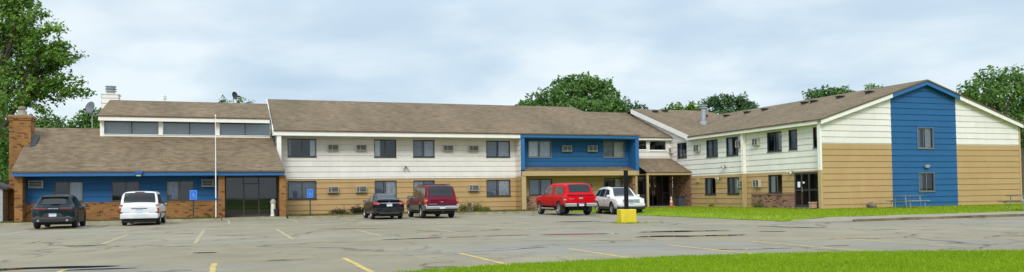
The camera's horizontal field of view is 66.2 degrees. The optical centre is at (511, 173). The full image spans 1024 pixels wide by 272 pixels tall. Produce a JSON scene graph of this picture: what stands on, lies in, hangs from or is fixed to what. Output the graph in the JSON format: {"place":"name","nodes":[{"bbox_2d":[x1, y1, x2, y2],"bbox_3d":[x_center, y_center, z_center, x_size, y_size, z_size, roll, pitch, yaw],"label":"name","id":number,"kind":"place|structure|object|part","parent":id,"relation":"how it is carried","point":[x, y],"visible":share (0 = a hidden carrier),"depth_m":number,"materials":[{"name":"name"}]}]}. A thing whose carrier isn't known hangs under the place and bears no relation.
{"place":"outdoors","nodes":[
{"label":"outdoors","id":0,"kind":"place"},
{"bbox_2d":[222,216,287,219],"bbox_3d":[-16.332,2.827,49.754,3.800,0.114,4.400,0,-2,-20],"label":"entrance apron","id":1,"kind":"object","parent":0,"point":[252,217],"visible":0.8,"depth_m":49.01,"materials":[{"name":"concrete"}]},
{"bbox_2d":[270,199,275,215],"bbox_3d":[-15.580,2.237,51.217,0.400,1.130,0.400,0,-2,-20],"label":"ash receptacle","id":2,"kind":"object","parent":1,"relation":"on","point":[273,203],"visible":0.93,"depth_m":51.08,"materials":[{"name":"beige metal"}]},
{"bbox_2d":[274,209,278,215],"bbox_3d":[-15.260,2.560,50.897,0.380,0.460,0.370,0,-2,-20],"label":"trash bin","id":3,"kind":"object","parent":1,"relation":"on","point":[276,212],"visible":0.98,"depth_m":50.77,"materials":[{"name":"black plastic"}]},
{"bbox_2d":[287,209,555,216],"bbox_3d":[-6.023,2.754,54.761,18.900,0.029,6.040,0,-2,-20],"label":"planting strip","id":4,"kind":"object","parent":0,"point":[407,212],"visible":0.2,"depth_m":53.13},
{"bbox_2d":[0,209,552,222],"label":"weed ground cover","id":5,"kind":"object","parent":4,"relation":"on","point":[334,214],"visible":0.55,"depth_m":51.03,"materials":[{"name":"green plant"}]},
{"bbox_2d":[307,189,312,214],"bbox_3d":[-12.709,1.894,49.435,0.360,1.770,0.068,0,-2,-20],"label":"parking sign","id":6,"kind":"object","parent":4,"relation":"on","point":[310,193],"visible":1,"depth_m":49.43,"materials":[{"name":"metal"}]},
{"bbox_2d":[327,207,355,213],"bbox_3d":[-11.870,2.575,54.185,1.870,0.761,1.321,-2,-2,39],"label":"fallen shrub","id":7,"kind":"object","parent":4,"relation":"on","point":[340,211],"visible":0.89,"depth_m":54.01,"materials":[{"name":"brown plant"}]},
{"bbox_2d":[348,203,363,213],"bbox_3d":[-10.365,2.399,55.214,2.614,1.257,1.368,-1,-2,0],"label":"withered shrub","id":8,"kind":"object","parent":4,"relation":"on","point":[357,209],"visible":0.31,"depth_m":55.09,"materials":[{"name":"brown plant"}]},
{"bbox_2d":[459,199,489,210],"bbox_3d":[-2.770,2.420,57.894,3.212,1.079,1.283,-1,-2,0],"label":"weedy shrub","id":9,"kind":"object","parent":4,"relation":"on","point":[475,207],"visible":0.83,"depth_m":57.72,"materials":[{"name":"green plant"}]},
{"bbox_2d":[0,212,1023,271],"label":"parking lot","id":10,"kind":"structure","parent":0,"point":[314,245],"depth_m":22.59,"materials":[{"name":"grey asphalt"}]},
{"bbox_2d":[0,265,109,270],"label":"puddle","id":11,"kind":"object","parent":10,"relation":"on","point":[1,269],"visible":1,"depth_m":15.71,"materials":[{"name":"grey liquid"}]},
{"bbox_2d":[32,194,86,228],"bbox_3d":[-22.599,1.882,39.325,2.055,1.651,4.665,0,-2,-21],"label":"parked crossover","id":12,"kind":"object","parent":10,"relation":"on","point":[55,209],"visible":1,"depth_m":37.48,"materials":[{"name":"black paint"}]},
{"bbox_2d":[42,197,65,203],"bbox_3d":[-21.943,1.302,37.654,1.048,0.364,0.299,0,-2,-21],"label":"rear window","id":13,"kind":"structure","parent":12,"relation":"in","point":[47,200],"depth_m":37.64,"materials":[{"name":"grey glass"}]},
{"bbox_2d":[72,268,122,269],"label":"puddle","id":14,"kind":"object","parent":10,"relation":"on","point":[97,268],"visible":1,"depth_m":15.28,"materials":[{"name":"grey liquid"}]},
{"bbox_2d":[102,234,129,243],"bbox_3d":[-13.585,2.250,26.978,0.130,0.001,6.700,0,-2,-20],"label":"parking line","id":15,"kind":"object","parent":10,"relation":"on","point":[115,239],"visible":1,"depth_m":26.45,"materials":[{"name":"white paint"}]},
{"bbox_2d":[119,190,167,224],"bbox_3d":[-19.845,1.849,42.407,2.155,1.800,5.255,0,-2,-19],"label":"parked minivan","id":16,"kind":"object","parent":10,"relation":"on","point":[141,206],"visible":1,"depth_m":40.14,"materials":[{"name":"white paint"}]},
{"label":"rear window","id":17,"kind":"part","parent":16,"relation":"part of","materials":[{"name":"grey glass"}]},
{"bbox_2d":[194,230,204,242],"bbox_3d":[-11.316,2.257,28.495,0.137,0.001,10.200,0,-2,-20],"label":"parking line","id":18,"kind":"object","parent":10,"relation":"on","point":[198,237],"visible":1,"depth_m":27.32,"materials":[{"name":"white paint"}]},
{"bbox_2d":[209,263,216,271],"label":"parking line","id":19,"kind":"object","parent":10,"relation":"on","point":[212,267],"visible":1,"depth_m":15.23,"materials":[{"name":"yellow paint"}]},
{"bbox_2d":[276,229,293,238],"bbox_3d":[-8.453,2.230,29.058,0.135,0.001,8.900,0,-2,-20],"label":"parking line","id":20,"kind":"object","parent":10,"relation":"on","point":[288,236],"visible":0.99,"depth_m":28.23,"materials":[{"name":"white paint"}]},
{"bbox_2d":[342,258,373,271],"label":"parking line","id":21,"kind":"object","parent":10,"relation":"on","point":[358,265],"visible":1,"depth_m":15.21,"materials":[{"name":"yellow paint"}]},
{"bbox_2d":[363,193,404,218],"bbox_3d":[-7.680,1.912,46.594,2.009,1.540,4.940,0,-2,-18],"label":"parked sedan","id":22,"kind":"object","parent":10,"relation":"on","point":[383,205],"visible":1,"depth_m":44.51,"materials":[{"name":"black paint"}]},
{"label":"rear window","id":23,"kind":"part","parent":22,"relation":"part of","materials":[{"name":"grey glass"}]},
{"bbox_2d":[384,237,440,239],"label":"puddle","id":24,"kind":"object","parent":10,"relation":"on","point":[409,238],"visible":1,"depth_m":24.33,"materials":[{"name":"grey liquid"}]},
{"bbox_2d":[406,184,458,217],"bbox_3d":[-4.914,1.669,47.437,2.398,1.990,5.766,0,-2,-19],"label":"parked wagon","id":25,"kind":"object","parent":10,"relation":"on","point":[435,199],"visible":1,"depth_m":45.15,"materials":[{"name":"red paint"}]},
{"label":"side window","id":26,"kind":"part","parent":25,"relation":"part of","materials":[{"name":"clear glass"}]},
{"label":"side window","id":27,"kind":"part","parent":25,"relation":"part of","materials":[{"name":"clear glass"}]},
{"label":"rear window","id":28,"kind":"part","parent":25,"relation":"part of","materials":[{"name":"grey glass"}]},
{"bbox_2d":[459,253,509,264],"bbox_3d":[-0.480,1.774,16.057,0.131,0.001,4.200,0,-2,-20],"label":"parking line","id":29,"kind":"object","parent":10,"relation":"on","point":[484,258],"visible":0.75,"depth_m":16.18,"materials":[{"name":"yellow paint"}]},
{"bbox_2d":[481,247,539,250],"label":"puddle","id":30,"kind":"object","parent":10,"relation":"on","point":[508,249],"visible":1,"depth_m":18.99,"materials":[{"name":"grey liquid"}]},
{"bbox_2d":[536,183,596,214],"bbox_3d":[3.262,1.610,49.251,2.362,1.966,6.035,0,-2,-16],"label":"suv","id":31,"kind":"object","parent":10,"relation":"on","point":[562,198],"visible":1,"depth_m":46.91,"materials":[{"name":"red paint"}]},
{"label":"side window","id":32,"kind":"part","parent":31,"relation":"part of","materials":[{"name":"grey glass"}]},
{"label":"rear window","id":33,"kind":"part","parent":31,"relation":"part of","materials":[{"name":"grey glass"}]},
{"bbox_2d":[547,233,618,234],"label":"puddle","id":34,"kind":"object","parent":10,"relation":"on","point":[594,233],"visible":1,"depth_m":25.57,"materials":[{"name":"grey liquid"}]},
{"bbox_2d":[571,249,630,257],"bbox_3d":[2.084,1.761,16.990,0.129,0.001,4.200,0,-2,-20],"label":"parking line","id":35,"kind":"object","parent":10,"relation":"on","point":[599,253],"visible":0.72,"depth_m":17.33,"materials":[{"name":"yellow paint"}]},
{"bbox_2d":[594,186,644,214],"bbox_3d":[6.675,1.679,49.295,2.127,1.731,4.865,-1,-2,-11],"label":"parked crossover","id":36,"kind":"object","parent":10,"relation":"on","point":[610,199],"visible":0.84,"depth_m":48.24,"materials":[{"name":"white paint"}]},
{"bbox_2d":[600,189,605,196],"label":"side window","id":37,"kind":"structure","parent":36,"relation":"in","point":[603,191],"depth_m":49.67,"materials":[{"name":"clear glass"}]},
{"bbox_2d":[617,170,635,222],"bbox_3d":[4.995,1.027,34.333,0.690,2.300,0.690,-1,-2,-8],"label":"lamp post","id":38,"kind":"object","parent":10,"relation":"on","point":[625,214],"visible":0.91,"depth_m":34.02,"materials":[{"name":"yellow paint"}]},
{"bbox_2d":[613,221,663,223],"bbox_3d":[5.476,2.127,34.250,2.314,0.081,1.450,-1,-2,0],"label":"weed tuft","id":39,"kind":"object","parent":10,"relation":"on","point":[616,222],"visible":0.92,"depth_m":34.07,"materials":[{"name":"green plant"}]},
{"bbox_2d":[653,230,729,231],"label":"puddle","id":40,"kind":"object","parent":10,"relation":"on","point":[690,231],"visible":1,"depth_m":26.45,"materials":[{"name":"grey liquid"}]},
{"bbox_2d":[641,234,744,236],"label":"puddle","id":41,"kind":"object","parent":10,"relation":"on","point":[688,236],"visible":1,"depth_m":23.59,"materials":[{"name":"grey liquid"}]},
{"bbox_2d":[672,245,752,253],"bbox_3d":[4.644,1.749,17.922,0.131,0.001,4.200,0,-2,-20],"label":"parking line","id":42,"kind":"object","parent":10,"relation":"on","point":[709,249],"visible":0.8,"depth_m":18.04,"materials":[{"name":"yellow paint"}]},
{"bbox_2d":[751,241,864,250],"bbox_3d":[7.011,1.737,18.783,0.136,0.001,4.200,0,-2,-20],"label":"parking line","id":43,"kind":"object","parent":10,"relation":"on","point":[803,245],"visible":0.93,"depth_m":18.71,"materials":[{"name":"yellow paint"}]},
{"bbox_2d":[838,238,964,246],"bbox_3d":[9.547,1.724,19.705,0.129,0.001,4.200,0,-2,-20],"label":"parking line","id":44,"kind":"object","parent":10,"relation":"on","point":[902,242],"visible":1,"depth_m":19.44,"materials":[{"name":"yellow paint"}]},
{"bbox_2d":[0,0,1023,184],"label":"sky","id":45,"kind":"structure","parent":0,"point":[657,53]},
{"bbox_2d":[221,212,880,221],"bbox_3d":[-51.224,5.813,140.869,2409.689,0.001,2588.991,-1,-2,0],"label":"ground","id":46,"kind":"structure","parent":0,"point":[691,217],"depth_m":41.03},
{"bbox_2d":[0,182,12,221],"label":"garden shed","id":47,"kind":"structure","parent":46,"relation":"on","point":[4,201],"depth_m":46.85,"materials":[{"name":"white"}]},
{"bbox_2d":[0,110,16,184],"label":"dark tree","id":48,"kind":"object","parent":46,"relation":"on","point":[6,181],"visible":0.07,"depth_m":71.89,"materials":[{"name":"green plant"}]},
{"bbox_2d":[0,66,17,184],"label":"bright bush tree","id":49,"kind":"object","parent":46,"relation":"on","point":[3,81],"visible":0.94,"depth_m":54.21,"materials":[{"name":"green plant"}]},
{"bbox_2d":[0,0,96,182],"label":"maple tree","id":50,"kind":"object","parent":46,"relation":"on","point":[17,33],"visible":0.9,"depth_m":61.42,"materials":[{"name":"green plant"}]},
{"bbox_2d":[29,112,67,127],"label":"round tree","id":51,"kind":"object","parent":46,"relation":"on","point":[56,123],"visible":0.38,"depth_m":77.72,"materials":[{"name":"green plant"}]},
{"bbox_2d":[63,107,100,127],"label":"bushy tree","id":52,"kind":"object","parent":46,"relation":"on","point":[86,119],"visible":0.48,"depth_m":75.58,"materials":[{"name":"green plant"}]},
{"bbox_2d":[0,218,220,225],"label":"kerb","id":53,"kind":"structure","parent":46,"relation":"on","point":[91,222],"depth_m":45.26,"materials":[{"name":"concrete"}]},
{"bbox_2d":[218,95,255,102],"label":"twiggy tree","id":54,"kind":"object","parent":46,"relation":"on","point":[237,101],"visible":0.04,"depth_m":80.19,"materials":[{"name":"green plant"}]},
{"bbox_2d":[288,211,556,218],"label":"kerb","id":55,"kind":"structure","parent":46,"relation":"on","point":[345,216],"depth_m":51.89,"materials":[{"name":"concrete"}]},
{"bbox_2d":[7,79,1023,221],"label":"motel building","id":56,"kind":"structure","parent":46,"relation":"on","point":[935,144],"depth_m":53.92,"materials":[{"name":"white"}]},
{"bbox_2d":[54,181,82,202],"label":"window","id":57,"kind":"structure","parent":56,"relation":"in","point":[75,188],"depth_m":47.46,"materials":[{"name":"grey glass"}]},
{"bbox_2d":[83,101,94,127],"bbox_3d":[-27.904,-3.888,51.844,0.650,1.747,0.677,0,-2,-17],"label":"satellite dish","id":58,"kind":"object","parent":56,"relation":"attached to","point":[89,108],"visible":1,"depth_m":52.04,"materials":[{"name":"metal"}]},
{"bbox_2d":[111,181,138,201],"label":"window","id":59,"kind":"structure","parent":56,"relation":"in","point":[119,188],"depth_m":49.25,"materials":[{"name":"grey glass"}]},
{"bbox_2d":[104,121,158,133],"bbox_3d":[-24.957,-2.940,51.562,3.220,1.000,0.350,0,-2,-20],"label":"window","id":60,"kind":"structure","parent":56,"relation":"in","point":[111,127],"depth_m":51.67,"materials":[{"name":"glass"}]},
{"bbox_2d":[166,180,192,200],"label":"window","id":61,"kind":"structure","parent":56,"relation":"in","point":[175,190],"depth_m":49.34,"materials":[{"name":"grey glass"}]},
{"bbox_2d":[163,122,214,134],"bbox_3d":[-21.663,-2.956,52.761,3.290,1.000,0.350,0,-2,-20],"label":"window","id":62,"kind":"structure","parent":56,"relation":"in","point":[173,128],"depth_m":52.84,"materials":[{"name":"glass"}]},
{"bbox_2d":[232,92,239,102],"bbox_3d":[-20.743,-5.388,59.002,0.564,1.529,0.586,0,-2,-22],"label":"satellite dish","id":63,"kind":"object","parent":56,"relation":"attached to","point":[235,95],"visible":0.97,"depth_m":59.15,"materials":[{"name":"metal"}]},
{"bbox_2d":[220,123,269,135],"bbox_3d":[-18.351,-2.973,53.966,3.280,1.000,0.350,0,-2,-20],"label":"window","id":64,"kind":"structure","parent":56,"relation":"in","point":[225,128],"depth_m":54.09,"materials":[{"name":"glass"}]},
{"bbox_2d":[287,139,315,156],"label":"window","id":65,"kind":"structure","parent":56,"relation":"in","point":[296,147],"depth_m":55.93,"materials":[{"name":"glass"}]},
{"bbox_2d":[287,181,316,199],"bbox_3d":[-14.662,1.194,54.852,2.000,1.310,0.280,0,-2,-20],"label":"window","id":66,"kind":"structure","parent":56,"relation":"in","point":[297,190],"depth_m":54.88,"materials":[{"name":"glass"}]},
{"bbox_2d":[374,139,396,157],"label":"window","id":67,"kind":"structure","parent":56,"relation":"in","point":[383,148],"depth_m":57.69,"materials":[{"name":"glass"}]},
{"bbox_2d":[375,180,396,196],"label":"window","id":68,"kind":"structure","parent":56,"relation":"in","point":[390,186],"depth_m":57.01,"materials":[{"name":"glass"}]},
{"bbox_2d":[413,140,434,157],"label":"window","id":69,"kind":"structure","parent":56,"relation":"in","point":[421,148],"depth_m":57.96,"materials":[{"name":"glass"}]},
{"bbox_2d":[413,180,434,191],"bbox_3d":[-6.503,1.149,57.843,1.600,1.240,0.253,0,-2,-20],"label":"window","id":70,"kind":"structure","parent":56,"relation":"in","point":[416,183],"depth_m":57.82,"materials":[{"name":"glass"}]},
{"bbox_2d":[486,141,510,157],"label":"window","id":71,"kind":"structure","parent":56,"relation":"in","point":[494,149],"depth_m":59.95,"materials":[{"name":"glass"}]},
{"bbox_2d":[486,180,510,196],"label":"window","id":72,"kind":"structure","parent":56,"relation":"in","point":[495,188],"depth_m":59.90,"materials":[{"name":"glass"}]},
{"bbox_2d":[528,141,551,157],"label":"window","id":73,"kind":"structure","parent":56,"relation":"in","point":[536,149],"depth_m":61.13,"materials":[{"name":"grey glass"}]},
{"bbox_2d":[529,179,551,195],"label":"window","id":74,"kind":"structure","parent":56,"relation":"in","point":[536,186],"depth_m":61.00,"materials":[{"name":"glass"}]},
{"bbox_2d":[604,178,621,186],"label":"window","id":75,"kind":"structure","parent":56,"relation":"in","point":[607,181],"depth_m":63.49,"materials":[{"name":"glass"}]},
{"bbox_2d":[603,141,624,157],"bbox_3d":[8.186,-1.894,63.260,1.960,1.340,0.284,0,-2,-20],"label":"window","id":76,"kind":"structure","parent":56,"relation":"in","point":[612,149],"depth_m":63.32,"materials":[{"name":"grey glass"}]},
{"bbox_2d":[639,140,647,150],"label":"window","id":77,"kind":"structure","parent":56,"relation":"in","point":[642,143],"depth_m":64.93,"materials":[{"name":"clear glass"}]},
{"bbox_2d":[649,140,665,150],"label":"window","id":78,"kind":"structure","parent":56,"relation":"in","point":[654,145],"depth_m":65.39,"materials":[{"name":"black glass"}]},
{"bbox_2d":[677,142,686,158],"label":"window","id":79,"kind":"structure","parent":56,"relation":"in","point":[681,147],"depth_m":64.69,"materials":[{"name":"glass"}]},
{"bbox_2d":[705,178,715,194],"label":"window","id":80,"kind":"structure","parent":56,"relation":"in","point":[710,183],"depth_m":60.94,"materials":[{"name":"glass"}]},
{"bbox_2d":[706,139,717,157],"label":"window","id":81,"kind":"structure","parent":56,"relation":"in","point":[711,145],"depth_m":60.28,"materials":[{"name":"glass"}]},
{"bbox_2d":[726,136,738,156],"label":"window","id":82,"kind":"structure","parent":56,"relation":"in","point":[731,150],"depth_m":58.24,"materials":[{"name":"glass"}]},
{"bbox_2d":[727,177,739,194],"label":"window","id":83,"kind":"structure","parent":56,"relation":"in","point":[732,189],"depth_m":58.02,"materials":[{"name":"glass"}]},
{"bbox_2d":[767,131,781,152],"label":"window","id":84,"kind":"structure","parent":56,"relation":"in","point":[774,143],"depth_m":53.47,"materials":[{"name":"glass"}]},
{"bbox_2d":[768,174,782,193],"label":"window","id":85,"kind":"structure","parent":56,"relation":"in","point":[774,181],"depth_m":53.83,"materials":[{"name":"glass"}]},
{"bbox_2d":[788,129,797,150],"bbox_3d":[19.050,-2.192,51.777,1.370,1.360,0.870,0,-2,-20],"label":"window","id":86,"kind":"structure","parent":56,"relation":"in","point":[793,145],"depth_m":51.78,"materials":[{"name":"glass"}]},
{"bbox_2d":[794,172,818,208],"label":"door","id":87,"kind":"structure","parent":56,"relation":"in","point":[806,183],"depth_m":51.34,"materials":[{"name":"glass"}]},
{"bbox_2d":[813,127,816,148],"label":"window","id":88,"kind":"structure","parent":56,"relation":"in","point":[814,128],"depth_m":49.77,"materials":[{"name":"glass"}]},
{"bbox_2d":[916,127,933,148],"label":"window","id":89,"kind":"structure","parent":56,"relation":"in","point":[925,135],"depth_m":51.92,"materials":[{"name":"grey glass"}]},
{"bbox_2d":[918,172,935,191],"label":"window","id":90,"kind":"structure","parent":56,"relation":"in","point":[926,180],"depth_m":51.82,"materials":[{"name":"grey glass"}]},
{"bbox_2d":[514,71,628,112],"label":"broad maple tree","id":91,"kind":"object","parent":46,"relation":"on","point":[582,99],"visible":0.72,"depth_m":90.73,"materials":[{"name":"green plant"}]},
{"bbox_2d":[623,96,647,111],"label":"slim tree","id":92,"kind":"object","parent":46,"relation":"on","point":[631,105],"visible":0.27,"depth_m":95.90,"materials":[{"name":"green plant"}]},
{"bbox_2d":[659,100,707,110],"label":"tree","id":93,"kind":"object","parent":46,"relation":"on","point":[691,106],"visible":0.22,"depth_m":109.74,"materials":[{"name":"green plant"}]},
{"bbox_2d":[701,91,759,174],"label":"tree","id":94,"kind":"object","parent":46,"relation":"on","point":[725,104],"visible":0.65,"depth_m":111.78,"materials":[{"name":"green plant"}]},
{"bbox_2d":[801,84,855,99],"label":"round crowned tree","id":95,"kind":"object","parent":46,"relation":"on","point":[818,93],"visible":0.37,"depth_m":94.78,"materials":[{"name":"green plant"}]},
{"bbox_2d":[864,83,882,89],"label":"tree","id":96,"kind":"object","parent":46,"relation":"on","point":[869,86],"visible":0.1,"depth_m":100.14,"materials":[{"name":"green plant"}]},
{"bbox_2d":[852,214,1023,221],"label":"kerb","id":97,"kind":"structure","parent":46,"relation":"on","point":[938,217],"depth_m":33.81,"materials":[{"name":"beige concrete"}]},
{"bbox_2d":[640,194,646,206],"bbox_3d":[10.561,2.184,63.280,0.670,1.000,0.670,0,-2,-20],"label":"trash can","id":98,"kind":"object","parent":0,"point":[644,196],"visible":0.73,"depth_m":63.04,"materials":[{"name":"black plastic"}]},
{"bbox_2d":[675,195,685,205],"bbox_3d":[13.539,2.203,63.138,0.620,0.870,0.620,0,-2,-20],"label":"trash can","id":99,"kind":"object","parent":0,"point":[680,200],"visible":0.98,"depth_m":62.90,"materials":[{"name":"black plastic"}]},
{"bbox_2d":[392,248,1023,271],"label":"grass verge","id":100,"kind":"object","parent":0,"point":[761,266],"depth_m":13.84,"materials":[{"name":"green plant"}]},
{"bbox_2d":[569,199,1023,220],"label":"lawn","id":101,"kind":"structure","parent":0,"point":[758,217],"depth_m":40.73,"materials":[{"name":"green plant"}]},
{"bbox_2d":[748,197,764,207],"bbox_3d":[17.065,2.070,54.305,1.202,0.815,1.583,-1,-2,0],"label":"shrub","id":102,"kind":"object","parent":101,"relation":"on","point":[758,205],"visible":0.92,"depth_m":54.08,"materials":[{"name":"green plant"}]},
{"bbox_2d":[866,202,876,207],"bbox_3d":[22.550,2.034,49.225,0.606,0.452,0.603,-1,-2,0],"label":"boulder","id":103,"kind":"object","parent":101,"relation":"on","point":[870,205],"visible":0.82,"depth_m":49.04,"materials":[{"name":"stone"}]},
{"bbox_2d":[889,195,929,207],"bbox_3d":[24.422,1.753,48.430,1.860,0.767,1.645,0,-2,-24],"label":"picnic table","id":104,"kind":"object","parent":101,"relation":"on","point":[905,201],"visible":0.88,"depth_m":48.31,"materials":[{"name":"grey wood"}]},
{"bbox_2d":[956,63,1023,198],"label":"oak tree","id":105,"kind":"object","parent":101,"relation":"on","point":[1002,87],"visible":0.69,"depth_m":75.71,"materials":[{"name":"green plant"}]},
{"bbox_2d":[998,195,1023,209],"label":"picnic table","id":106,"kind":"object","parent":101,"relation":"on","point":[1010,201],"visible":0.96,"depth_m":39.48,"materials":[{"name":"grey wood"}]},
{"label":"doorstep","id":107,"kind":"structure","parent":101,"relation":"on","visible":0},
{"bbox_2d":[808,202,817,207],"bbox_3d":[18.868,1.991,49.221,0.400,0.380,0.400,0,-2,-20],"label":"flower pot","id":108,"kind":"object","parent":107,"relation":"on","point":[812,204],"visible":0.99,"depth_m":49.08,"materials":[{"name":"ceramic"}]},
{"bbox_2d":[791,211,1023,221],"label":"sidewalk","id":109,"kind":"structure","parent":0,"point":[837,219],"depth_m":34.19,"materials":[{"name":"concrete"}]},
{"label":"planting strip","id":110,"kind":"structure","parent":0,"visible":0},
{"bbox_2d":[190,190,196,217],"bbox_3d":[-19.247,1.921,47.429,0.420,1.800,0.068,0,-2,-20],"label":"parking sign","id":111,"kind":"object","parent":110,"relation":"on","point":[193,195],"visible":0.97,"depth_m":47.42,"materials":[{"name":"metal"}]},
{"bbox_2d":[215,115,216,216],"bbox_3d":[-18.290,-0.402,48.451,0.220,6.450,0.220,0,-2,-20],"label":"flagpole","id":112,"kind":"object","parent":110,"relation":"on","point":[215,169],"visible":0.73,"depth_m":48.41,"materials":[{"name":"metal"}]}
]}

